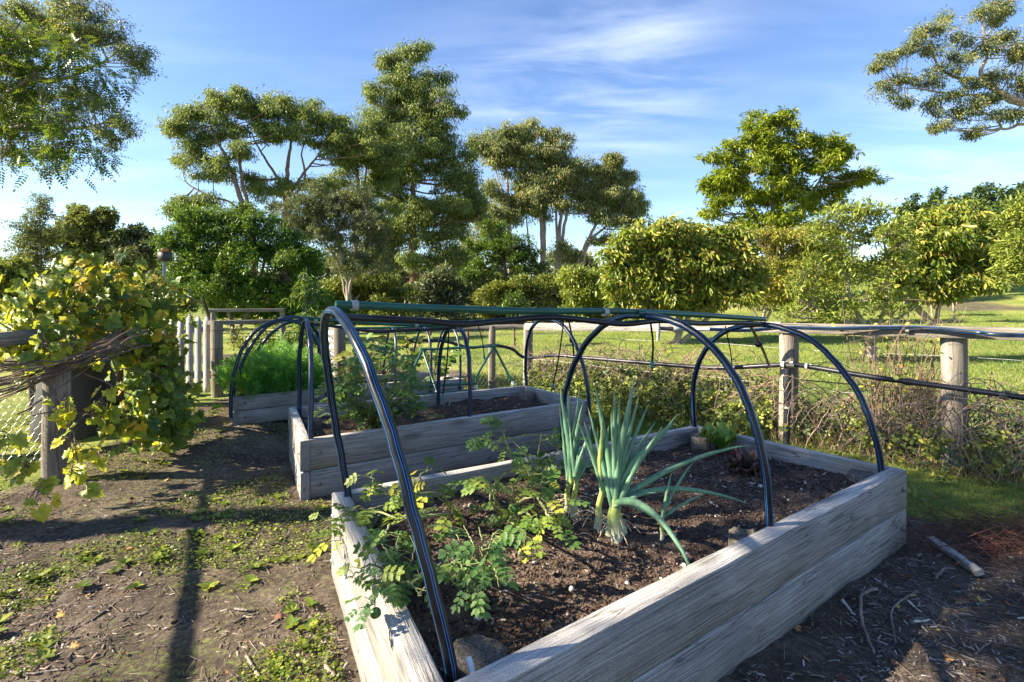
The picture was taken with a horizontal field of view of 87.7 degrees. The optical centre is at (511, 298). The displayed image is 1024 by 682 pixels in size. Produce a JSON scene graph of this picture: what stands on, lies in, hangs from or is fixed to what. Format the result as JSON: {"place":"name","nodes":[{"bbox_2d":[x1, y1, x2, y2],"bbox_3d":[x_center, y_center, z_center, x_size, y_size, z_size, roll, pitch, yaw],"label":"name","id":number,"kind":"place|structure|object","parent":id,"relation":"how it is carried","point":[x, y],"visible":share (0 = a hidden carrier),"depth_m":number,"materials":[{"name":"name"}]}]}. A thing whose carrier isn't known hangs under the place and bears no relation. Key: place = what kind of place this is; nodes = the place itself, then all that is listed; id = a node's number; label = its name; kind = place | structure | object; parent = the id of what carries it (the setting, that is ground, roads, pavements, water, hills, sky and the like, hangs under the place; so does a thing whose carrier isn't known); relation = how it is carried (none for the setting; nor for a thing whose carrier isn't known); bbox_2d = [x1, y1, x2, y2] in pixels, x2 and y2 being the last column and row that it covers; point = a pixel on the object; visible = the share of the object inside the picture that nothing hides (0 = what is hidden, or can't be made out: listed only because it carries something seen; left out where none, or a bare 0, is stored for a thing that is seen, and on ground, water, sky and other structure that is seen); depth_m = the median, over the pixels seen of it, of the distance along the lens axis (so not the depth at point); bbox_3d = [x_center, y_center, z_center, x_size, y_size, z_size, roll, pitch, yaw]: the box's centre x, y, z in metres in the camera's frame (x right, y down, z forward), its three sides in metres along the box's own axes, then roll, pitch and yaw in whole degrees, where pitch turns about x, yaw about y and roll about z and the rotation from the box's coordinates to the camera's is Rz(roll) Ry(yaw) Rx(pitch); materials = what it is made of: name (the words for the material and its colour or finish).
{"place":"outdoors","nodes":[
{"label":"outdoors","id":0,"kind":"place"},
{"bbox_2d":[0,261,1023,681],"bbox_3d":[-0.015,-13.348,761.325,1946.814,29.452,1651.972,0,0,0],"label":"ground","id":1,"kind":"structure","parent":0,"point":[152,657],"depth_m":2.69,"materials":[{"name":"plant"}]},
{"bbox_2d":[0,256,34,319],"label":"bush","id":2,"kind":"object","parent":1,"relation":"on","point":[12,268],"visible":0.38,"depth_m":13.92,"materials":[{"name":"green plant"}]},
{"bbox_2d":[0,190,82,280],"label":"wispy conifer","id":3,"kind":"object","parent":1,"relation":"on","point":[37,237],"visible":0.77,"depth_m":19.86,"materials":[{"name":"green plant"}]},
{"bbox_2d":[0,329,88,485],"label":"vine fence","id":4,"kind":"object","parent":1,"relation":"on","point":[53,462],"visible":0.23,"depth_m":3.88,"materials":[{"name":"wood"}]},
{"bbox_2d":[0,2,144,193],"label":"pinnate tree","id":5,"kind":"object","parent":1,"relation":"on","point":[19,92],"visible":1,"depth_m":7.45,"materials":[{"name":"green plant"}]},
{"bbox_2d":[29,356,121,442],"bbox_3d":[-4.090,0.960,5.050,0.740,0.780,0.740,0,0,0],"label":"compost bin","id":6,"kind":"object","parent":1,"relation":"on","point":[83,387],"visible":0.19,"depth_m":4.82,"materials":[{"name":"plastic"}]},
{"bbox_2d":[0,0,167,173],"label":"overhanging gum tree","id":7,"kind":"object","parent":1,"relation":"on","point":[60,23],"visible":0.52,"depth_m":16.84,"materials":[{"name":"green plant"}]},
{"bbox_2d":[43,202,136,274],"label":"bush","id":8,"kind":"object","parent":1,"relation":"on","point":[96,224],"visible":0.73,"depth_m":23.61,"materials":[{"name":"green plant"}]},
{"bbox_2d":[0,355,184,424],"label":"wire fence","id":9,"kind":"object","parent":1,"relation":"on","point":[31,394],"visible":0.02,"depth_m":5.61,"materials":[{"name":"metal"}]},
{"bbox_2d":[0,251,225,522],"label":"grapevine","id":10,"kind":"object","parent":1,"relation":"on","point":[89,296],"visible":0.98,"depth_m":4.29,"materials":[{"name":"green plant"}]},
{"bbox_2d":[47,274,199,317],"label":"bush","id":11,"kind":"object","parent":1,"relation":"on","point":[150,286],"visible":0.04,"depth_m":19.84,"materials":[{"name":"green plant"}]},
{"bbox_2d":[100,221,176,277],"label":"bush","id":12,"kind":"object","parent":1,"relation":"on","point":[139,249],"visible":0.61,"depth_m":23.55,"materials":[{"name":"green plant"}]},
{"bbox_2d":[0,407,327,681],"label":"broadleaf weeds","id":13,"kind":"object","parent":1,"relation":"on","point":[206,585],"visible":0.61,"depth_m":2.58,"materials":[{"name":"green plant"}]},
{"bbox_2d":[157,248,171,280],"bbox_3d":[-4.948,0.254,7.600,0.150,1.925,0.100,0,0,-11],"label":"pole lamp","id":14,"kind":"object","parent":1,"relation":"on","point":[164,255],"visible":0.45,"depth_m":7.56,"materials":[{"name":"metal"}]},
{"bbox_2d":[210,320,223,397],"bbox_3d":[-3.705,0.815,6.700,0.151,1.073,0.151,0,0,0],"label":"gate post","id":15,"kind":"object","parent":1,"relation":"on","point":[216,333],"visible":0.73,"depth_m":6.64,"materials":[{"name":"wood"}]},
{"bbox_2d":[154,82,293,277],"bbox_3d":[-16.499,-5.516,30.075,8.411,13.728,3.734,0,0,0],"label":"umbrella gum tree","id":16,"kind":"object","parent":1,"relation":"on","point":[231,104],"visible":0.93,"depth_m":29.77,"materials":[{"name":"green plant"}]},
{"bbox_2d":[145,200,329,342],"bbox_3d":[-7.585,-0.365,14.973,4.979,5.018,2.317,0,0,0],"label":"dense shrub tree","id":17,"kind":"object","parent":1,"relation":"on","point":[210,267],"visible":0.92,"depth_m":14.65,"materials":[{"name":"green plant"}]},
{"bbox_2d":[0,397,491,681],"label":"mulch","id":18,"kind":"object","parent":1,"relation":"on","point":[159,617],"visible":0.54,"depth_m":2.29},
{"bbox_2d":[207,309,285,364],"bbox_3d":[-3.952,0.764,8.105,1.164,1.172,2.777,0,0,-29],"label":"side fence","id":19,"kind":"object","parent":1,"relation":"on","point":[214,311],"visible":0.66,"depth_m":8.97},
{"bbox_2d":[153,314,210,391],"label":"picket gate","id":20,"kind":"structure","parent":19,"relation":"attached to","point":[198,372],"depth_m":6.74,"materials":[{"name":"wood"}]},
{"bbox_2d":[196,285,361,332],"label":"bush","id":21,"kind":"object","parent":1,"relation":"on","point":[263,315],"visible":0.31,"depth_m":15.74,"materials":[{"name":"green plant"}]},
{"bbox_2d":[232,387,326,424],"bbox_3d":[-2.555,1.090,5.804,0.902,0.283,1.114,0,0,-28],"label":"garden bed","id":22,"kind":"object","parent":1,"relation":"on","point":[256,410],"visible":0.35,"depth_m":5.30,"materials":[{"name":"wood"}]},
{"bbox_2d":[212,332,335,401],"bbox_3d":[-2.550,0.708,5.814,1.286,0.649,1.508,0,0,-31],"label":"carrot patch","id":23,"kind":"object","parent":22,"relation":"on","point":[270,368],"visible":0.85,"depth_m":5.38,"materials":[{"name":"plant"}]},
{"bbox_2d":[228,315,326,419],"bbox_3d":[-2.534,0.689,5.844,0.905,1.049,1.402,0,0,-23],"label":"hoop frame","id":24,"kind":"object","parent":22,"relation":"attached to","point":[287,320],"visible":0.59,"depth_m":5.23,"materials":[{"name":"black plastic"}]},
{"bbox_2d":[279,266,329,350],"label":"sapling","id":25,"kind":"object","parent":1,"relation":"on","point":[305,294],"visible":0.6,"depth_m":7.17,"materials":[{"name":"green plant"}]},
{"bbox_2d":[0,384,609,681],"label":"weeds","id":26,"kind":"object","parent":1,"relation":"on","point":[262,678],"visible":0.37,"depth_m":2.74,"materials":[{"name":"green plant"}]},
{"bbox_2d":[233,86,383,315],"bbox_3d":[-11.842,-5.459,30.930,9.200,13.900,3.434,0,0,0],"label":"umbrella gum tree","id":27,"kind":"object","parent":1,"relation":"on","point":[342,142],"visible":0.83,"depth_m":30.60,"materials":[{"name":"green plant"}]},
{"bbox_2d":[264,178,398,300],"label":"olive tree","id":28,"kind":"object","parent":1,"relation":"on","point":[317,210],"visible":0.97,"depth_m":21.71,"materials":[{"name":"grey plant"}]},
{"bbox_2d":[333,328,345,395],"bbox_3d":[-2.228,0.875,6.898,0.162,1.053,0.158,0,0,0],"label":"fence post","id":29,"kind":"object","parent":1,"relation":"on","point":[339,341],"visible":0.34,"depth_m":6.83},
{"bbox_2d":[307,107,409,278],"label":"umbrella gum tree","id":30,"kind":"object","parent":1,"relation":"on","point":[381,171],"visible":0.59,"depth_m":32.71,"materials":[{"name":"green plant"}]},
{"bbox_2d":[315,269,423,325],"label":"bush","id":31,"kind":"object","parent":1,"relation":"on","point":[378,292],"visible":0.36,"depth_m":23.72,"materials":[{"name":"green plant"}]},
{"bbox_2d":[0,243,785,306],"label":"woodland","id":32,"kind":"object","parent":1,"relation":"on","point":[589,260],"depth_m":58.41,"materials":[{"name":"green plant"}]},
{"bbox_2d":[340,371,462,402],"bbox_3d":[-1.347,1.160,6.400,1.384,0.423,0.753,0,0,-20],"label":"garden bed","id":33,"kind":"object","parent":1,"relation":"on","point":[424,375],"visible":0.16,"depth_m":6.24,"materials":[{"name":"wood"}]},
{"bbox_2d":[331,341,382,381],"bbox_3d":[-1.863,0.777,6.437,0.618,0.514,0.639,0,0,0],"label":"leafy vegetable","id":34,"kind":"object","parent":33,"relation":"on","point":[345,353],"visible":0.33,"depth_m":6.41,"materials":[{"name":"green plant"}]},
{"bbox_2d":[363,333,404,373],"bbox_3d":[-1.706,0.732,6.835,0.671,0.605,0.536,0,0,0],"label":"leafy vegetable","id":35,"kind":"object","parent":33,"relation":"in","point":[390,344],"visible":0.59,"depth_m":6.80,"materials":[{"name":"green plant"}]},
{"bbox_2d":[341,326,461,392],"bbox_3d":[-1.348,0.712,6.393,1.330,0.758,0.805,0,0,-21],"label":"hoop frame","id":36,"kind":"object","parent":33,"relation":"on","point":[430,346],"visible":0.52,"depth_m":6.31,"materials":[{"name":"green plastic"}]},
{"bbox_2d":[386,329,442,372],"bbox_3d":[-1.312,0.723,7.237,0.646,0.671,0.571,0,0,9],"label":"leafy vegetable","id":37,"kind":"object","parent":33,"relation":"in","point":[406,345],"visible":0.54,"depth_m":7.15,"materials":[{"name":"green plant"}]},
{"bbox_2d":[412,345,461,379],"bbox_3d":[-0.888,0.801,6.473,0.624,0.464,0.598,0,0,0],"label":"leafy vegetable","id":38,"kind":"object","parent":33,"relation":"on","point":[452,359],"visible":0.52,"depth_m":6.43,"materials":[{"name":"green plant"}]},
{"bbox_2d":[332,240,487,304],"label":"bush","id":39,"kind":"object","parent":1,"relation":"on","point":[398,281],"visible":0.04,"depth_m":39.82,"materials":[{"name":"green plant"}]},
{"bbox_2d":[348,36,494,303],"bbox_3d":[-5.946,-8.043,35.784,9.848,19.021,5.640,0,0,0],"label":"tall gum tree","id":40,"kind":"object","parent":1,"relation":"on","point":[464,206],"visible":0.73,"depth_m":35.33,"materials":[{"name":"green plant"}]},
{"bbox_2d":[346,324,524,388],"bbox_3d":[-1.159,0.910,7.704,2.769,1.081,0.139,0,0,6],"label":"back fence","id":41,"kind":"object","parent":1,"relation":"on","point":[491,365],"visible":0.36,"depth_m":7.59,"materials":[{"name":"wood"}]},
{"bbox_2d":[287,385,590,500],"bbox_3d":[-0.604,1.160,4.701,2.563,0.424,1.217,0,0,-30],"label":"garden bed","id":42,"kind":"object","parent":1,"relation":"on","point":[441,441],"visible":0.78,"depth_m":4.22,"materials":[{"name":"wood"}]},
{"bbox_2d":[314,346,433,430],"bbox_3d":[-1.011,0.700,3.982,1.075,0.729,0.822,0,0,44],"label":"tomato plant","id":43,"kind":"object","parent":42,"relation":"on","point":[360,408],"visible":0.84,"depth_m":3.88,"materials":[{"name":"green plant"}]},
{"bbox_2d":[307,386,440,423],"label":"tomato plant","id":44,"kind":"object","parent":42,"relation":"on","point":[408,407],"visible":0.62,"depth_m":4.14,"materials":[{"name":"green plant"}]},
{"bbox_2d":[297,316,590,439],"bbox_3d":[-0.618,0.614,4.725,2.477,0.954,1.148,0,0,-32],"label":"hoop frame","id":45,"kind":"object","parent":42,"relation":"on","point":[305,322],"visible":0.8,"depth_m":4.43,"materials":[{"name":"black plastic"}]},
{"bbox_2d":[310,322,525,332],"bbox_3d":[-0.708,0.234,4.623,2.034,0.102,0.132,0,0,-32],"label":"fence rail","id":46,"kind":"object","parent":45,"relation":"hanging from","point":[386,331],"visible":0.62,"depth_m":4.41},
{"bbox_2d":[404,344,514,394],"bbox_3d":[-0.612,0.773,5.822,1.229,0.501,0.511,0,0,-33],"label":"pipe trellis","id":47,"kind":"object","parent":45,"relation":"attached to","point":[492,347],"visible":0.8,"depth_m":5.84,"materials":[{"name":"green plastic"}]},
{"bbox_2d":[404,260,479,319],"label":"bush","id":48,"kind":"object","parent":1,"relation":"on","point":[439,285],"visible":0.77,"depth_m":25.60,"materials":[{"name":"green plant"}]},
{"bbox_2d":[456,118,531,271],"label":"grove gum tree","id":49,"kind":"object","parent":1,"relation":"on","point":[490,145],"visible":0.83,"depth_m":41.33,"materials":[{"name":"green plant"}]},
{"bbox_2d":[457,217,551,301],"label":"dark tree","id":50,"kind":"object","parent":1,"relation":"on","point":[522,253],"visible":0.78,"depth_m":25.58,"materials":[{"name":"green plant"}]},
{"bbox_2d":[0,409,1023,681],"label":"twig litter","id":51,"kind":"object","parent":1,"relation":"on","point":[328,589],"visible":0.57,"depth_m":2.29,"materials":[{"name":"wood"}]},
{"bbox_2d":[499,289,533,346],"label":"young tree","id":52,"kind":"object","parent":1,"relation":"on","point":[514,302],"visible":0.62,"depth_m":12.93,"materials":[{"name":"green plant"}]},
{"bbox_2d":[12,407,1023,681],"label":"fallen leaves","id":53,"kind":"object","parent":1,"relation":"on","point":[278,615],"visible":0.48,"depth_m":2.22,"materials":[{"name":"plant"}]},
{"bbox_2d":[469,272,567,324],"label":"bush","id":54,"kind":"object","parent":1,"relation":"on","point":[539,291],"visible":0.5,"depth_m":19.73,"materials":[{"name":"green plant"}]},
{"bbox_2d":[499,116,577,275],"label":"grove gum tree","id":55,"kind":"object","parent":1,"relation":"on","point":[537,207],"visible":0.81,"depth_m":41.53,"materials":[{"name":"green plant"}]},
{"bbox_2d":[491,337,645,398],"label":"bramble bush","id":56,"kind":"object","parent":1,"relation":"on","point":[534,381],"visible":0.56,"depth_m":7.02,"materials":[{"name":"green plant"}]},
{"bbox_2d":[528,143,618,277],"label":"grove gum tree","id":57,"kind":"object","parent":1,"relation":"on","point":[570,177],"visible":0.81,"depth_m":41.40,"materials":[{"name":"green plant"}]},
{"bbox_2d":[554,261,618,322],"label":"bush","id":58,"kind":"object","parent":1,"relation":"on","point":[580,287],"visible":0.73,"depth_m":17.71,"materials":[{"name":"green plant"}]},
{"bbox_2d":[574,150,652,267],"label":"grove gum tree","id":59,"kind":"object","parent":1,"relation":"on","point":[623,199],"visible":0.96,"depth_m":41.40,"materials":[{"name":"green plant"}]},
{"bbox_2d":[330,425,906,681],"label":"garden bed","id":60,"kind":"object","parent":1,"relation":"on","point":[746,583],"visible":0.67,"depth_m":2.13,"materials":[{"name":"wood"}]},
{"bbox_2d":[307,456,484,567],"bbox_3d":[-0.447,0.936,2.394,0.637,0.304,0.835,0,0,43],"label":"tomato plant","id":61,"kind":"object","parent":60,"relation":"on","point":[363,514],"visible":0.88,"depth_m":2.33,"materials":[{"name":"green plant"}]},
{"bbox_2d":[336,529,464,632],"bbox_3d":[-0.366,0.909,1.737,0.382,0.289,0.518,0,0,-23],"label":"tomato plant","id":62,"kind":"object","parent":60,"relation":"on","point":[391,589],"visible":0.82,"depth_m":1.69,"materials":[{"name":"green plant"}]},
{"bbox_2d":[428,524,525,621],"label":"tomato plant","id":63,"kind":"object","parent":60,"relation":"on","point":[494,553],"visible":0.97,"depth_m":1.76,"materials":[{"name":"green plant"}]},
{"bbox_2d":[451,457,590,563],"bbox_3d":[0.066,0.924,2.270,0.477,0.361,0.718,0,0,-27],"label":"tomato plant","id":64,"kind":"object","parent":60,"relation":"on","point":[516,511],"visible":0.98,"depth_m":2.25,"materials":[{"name":"green plant"}]},
{"bbox_2d":[465,415,594,496],"bbox_3d":[0.084,0.843,2.792,0.667,0.448,0.607,0,0,-44],"label":"tomato plant","id":65,"kind":"object","parent":60,"relation":"on","point":[477,445],"visible":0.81,"depth_m":2.77,"materials":[{"name":"green plant"}]},
{"bbox_2d":[546,386,589,515],"bbox_3d":[0.284,0.753,2.663,0.236,0.668,0.234,0,0,0],"label":"spring onion","id":66,"kind":"object","parent":60,"relation":"on","point":[565,423],"visible":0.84,"depth_m":2.58,"materials":[{"name":"green plant"}]},
{"bbox_2d":[551,425,594,520],"bbox_3d":[0.298,0.848,2.622,0.230,0.478,0.239,0,0,0],"label":"spring onion","id":67,"kind":"object","parent":60,"relation":"on","point":[578,469],"visible":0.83,"depth_m":2.54,"materials":[{"name":"green plant"}]},
{"bbox_2d":[572,416,608,533],"bbox_3d":[0.392,0.806,2.476,0.219,0.558,0.220,0,0,31],"label":"spring onion","id":68,"kind":"object","parent":60,"relation":"on","point":[596,460],"visible":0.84,"depth_m":2.42,"materials":[{"name":"green plant"}]},
{"bbox_2d":[320,294,884,681],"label":"hoop frame","id":69,"kind":"object","parent":60,"relation":"on","point":[428,570],"visible":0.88,"depth_m":2.25,"materials":[{"name":"black plastic"}]},
{"bbox_2d":[336,314,763,326],"bbox_3d":[0.532,0.126,2.747,2.806,0.140,0.116,0,0,-31],"label":"irrigation hose","id":70,"kind":"object","parent":69,"relation":"hanging from","point":[422,320],"visible":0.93,"depth_m":2.42,"materials":[{"name":"plastic"}]},
{"bbox_2d":[588,379,749,564],"bbox_3d":[0.656,0.719,2.365,0.598,0.740,0.635,0,0,39],"label":"spring onion","id":71,"kind":"object","parent":60,"relation":"on","point":[620,471],"visible":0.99,"depth_m":2.37,"materials":[{"name":"green plant"}]},
{"bbox_2d":[660,462,704,540],"bbox_3d":[0.760,0.907,2.384,0.219,0.351,0.048,0,0,-8],"label":"spring onion","id":72,"kind":"object","parent":60,"relation":"on","point":[666,503],"visible":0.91,"depth_m":2.37,"materials":[{"name":"green plant"}]},
{"bbox_2d":[699,421,737,449],"bbox_3d":[1.422,0.950,3.653,0.250,0.181,0.242,0,0,0],"label":"lettuce","id":73,"kind":"object","parent":60,"relation":"on","point":[721,437],"visible":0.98,"depth_m":3.61,"materials":[{"name":"green plant"}]},
{"bbox_2d":[726,440,770,476],"bbox_3d":[1.454,0.976,3.294,0.245,0.185,0.250,0,0,0],"label":"lettuce","id":74,"kind":"object","parent":60,"relation":"on","point":[751,462],"visible":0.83,"depth_m":3.24,"materials":[{"name":"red plant"}]},
{"bbox_2d":[529,334,735,422],"bbox_3d":[1.351,0.874,6.506,2.160,1.030,1.881,0,0,-10],"label":"bramble bush","id":75,"kind":"object","parent":1,"relation":"on","point":[602,386],"visible":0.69,"depth_m":6.31,"materials":[{"name":"green plant"}]},
{"bbox_2d":[593,212,773,343],"bbox_3d":[4.016,-0.372,12.514,4.339,3.241,2.077,0,0,0],"label":"persimmon tree","id":76,"kind":"object","parent":1,"relation":"on","point":[669,263],"visible":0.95,"depth_m":12.15,"materials":[{"name":"green plant"}]},
{"bbox_2d":[587,345,887,436],"bbox_3d":[2.293,0.910,5.792,2.918,0.953,2.118,0,0,0],"label":"bramble bush","id":77,"kind":"object","parent":1,"relation":"on","point":[730,408],"visible":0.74,"depth_m":5.58,"materials":[{"name":"green plant"}]},
{"bbox_2d":[458,305,1023,443],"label":"lawn grass","id":78,"kind":"structure","parent":1,"relation":"on","point":[1004,378],"depth_m":10.20,"materials":[{"name":"plant"}]},
{"bbox_2d":[462,374,1023,491],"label":"dry grass","id":79,"kind":"structure","parent":1,"relation":"on","point":[937,470],"depth_m":4.42,"materials":[{"name":"plant"}]},
{"bbox_2d":[523,322,1023,478],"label":"timber fence","id":80,"kind":"object","parent":1,"relation":"on","point":[953,347],"visible":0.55,"depth_m":4.42,"materials":[{"name":"wood"}]},
{"bbox_2d":[380,339,1023,400],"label":"fence pipe","id":81,"kind":"object","parent":80,"relation":"attached to","point":[1015,396],"visible":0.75,"depth_m":4.82,"materials":[{"name":"plastic"}]},
{"bbox_2d":[783,368,791,444],"bbox_3d":[2.509,1.026,4.860,0.080,0.769,0.076,0,0,0],"label":"riser pipe","id":82,"kind":"object","parent":80,"relation":"attached to","point":[786,381],"visible":0.8,"depth_m":4.83,"materials":[{"name":"plastic"}]},
{"bbox_2d":[709,326,1023,337],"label":"rail pipe","id":83,"kind":"object","parent":80,"relation":"attached to","point":[985,333],"visible":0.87,"depth_m":4.34,"materials":[{"name":"metal"}]},
{"bbox_2d":[692,105,893,254],"bbox_3d":[13.569,-4.229,26.092,9.602,10.580,3.587,0,0,-5],"label":"pecan tree","id":84,"kind":"object","parent":1,"relation":"on","point":[765,144],"visible":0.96,"depth_m":25.63,"materials":[{"name":"green plant"}]},
{"bbox_2d":[735,222,857,321],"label":"autumn tree","id":85,"kind":"object","parent":1,"relation":"on","point":[779,239],"visible":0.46,"depth_m":16.74,"materials":[{"name":"green plant"}]},
{"bbox_2d":[591,385,1023,541],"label":"grass","id":86,"kind":"structure","parent":1,"relation":"on","point":[1016,503],"depth_m":3.74,"materials":[{"name":"plant"}]},
{"bbox_2d":[623,404,1023,681],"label":"dark mulch","id":87,"kind":"object","parent":1,"relation":"on","point":[877,672],"visible":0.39,"depth_m":2.16,"materials":[{"name":"wood"}]},
{"bbox_2d":[794,239,875,299],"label":"orchard tree","id":88,"kind":"object","parent":1,"relation":"on","point":[842,284],"visible":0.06,"depth_m":23.57,"materials":[{"name":"green plant"}]},
{"bbox_2d":[770,194,930,361],"bbox_3d":[6.072,-0.250,9.493,2.799,3.314,1.349,0,0,0],"label":"apple tree","id":89,"kind":"object","parent":1,"relation":"on","point":[848,266],"visible":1,"depth_m":9.52,"materials":[{"name":"green plant"}]},
{"bbox_2d":[698,356,1023,496],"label":"bramble bush","id":90,"kind":"object","parent":1,"relation":"on","point":[831,418],"visible":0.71,"depth_m":4.69,"materials":[{"name":"green plant"}]},
{"bbox_2d":[859,587,877,653],"bbox_3d":[1.500,1.335,2.253,0.070,0.040,0.505,0,0,36],"label":"stick","id":91,"kind":"object","parent":1,"relation":"on","point":[865,592],"visible":1,"depth_m":2.26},
{"bbox_2d":[778,297,998,454],"bbox_3d":[3.265,0.658,4.585,1.517,1.351,1.059,0,0,0],"label":"bare cane shrub","id":92,"kind":"object","parent":1,"relation":"on","point":[898,375],"visible":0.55,"depth_m":4.54,"materials":[{"name":"brown plant"}]},
{"bbox_2d":[901,192,925,222],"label":"pine tree","id":93,"kind":"object","parent":1,"relation":"on","point":[913,205],"visible":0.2,"depth_m":94.48,"materials":[{"name":"green plant"}]},
{"bbox_2d":[917,185,953,221],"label":"pine tree","id":94,"kind":"object","parent":1,"relation":"on","point":[938,193],"visible":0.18,"depth_m":91.71,"materials":[{"name":"green plant"}]},
{"bbox_2d":[866,194,1007,325],"bbox_3d":[10.840,-0.587,13.489,4.052,3.978,2.126,0,0,0],"label":"persimmon tree","id":95,"kind":"object","parent":1,"relation":"on","point":[954,240],"visible":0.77,"depth_m":13.14,"materials":[{"name":"green plant"}]},
{"bbox_2d":[856,361,1023,485],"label":"bramble bush","id":96,"kind":"object","parent":1,"relation":"on","point":[999,441],"visible":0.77,"depth_m":4.08,"materials":[{"name":"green plant"}]},
{"bbox_2d":[863,0,1023,142],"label":"overhanging gum tree","id":97,"kind":"object","parent":1,"relation":"on","point":[1014,53],"visible":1,"depth_m":16.90,"materials":[{"name":"green plant"}]},
{"bbox_2d":[925,535,985,576],"bbox_3d":[2.282,1.324,2.757,0.057,0.035,0.384,0,0,9],"label":"stick","id":98,"kind":"object","parent":1,"relation":"on","point":[971,567],"visible":0.91,"depth_m":2.70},
{"bbox_2d":[892,485,1023,577],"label":"brushwood heap","id":99,"kind":"object","parent":1,"relation":"on","point":[1016,542],"visible":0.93,"depth_m":2.89,"materials":[{"name":"wood"}]},
{"bbox_2d":[964,181,1003,215],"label":"pine tree","id":100,"kind":"object","parent":1,"relation":"on","point":[986,189],"visible":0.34,"depth_m":94.05,"materials":[{"name":"green plant"}]},
{"bbox_2d":[978,190,1023,292],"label":"pear tree","id":101,"kind":"object","parent":1,"relation":"on","point":[1010,251],"visible":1,"depth_m":10.44,"materials":[{"name":"green plant"}]},
{"bbox_2d":[988,183,1015,223],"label":"pine tree","id":102,"kind":"object","parent":1,"relation":"on","point":[999,193],"visible":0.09,"depth_m":90.00,"materials":[{"name":"green plant"}]},
{"bbox_2d":[0,0,1023,287],"label":"sky","id":103,"kind":"structure","parent":0,"point":[658,83],"materials":[{"name":"blue"}]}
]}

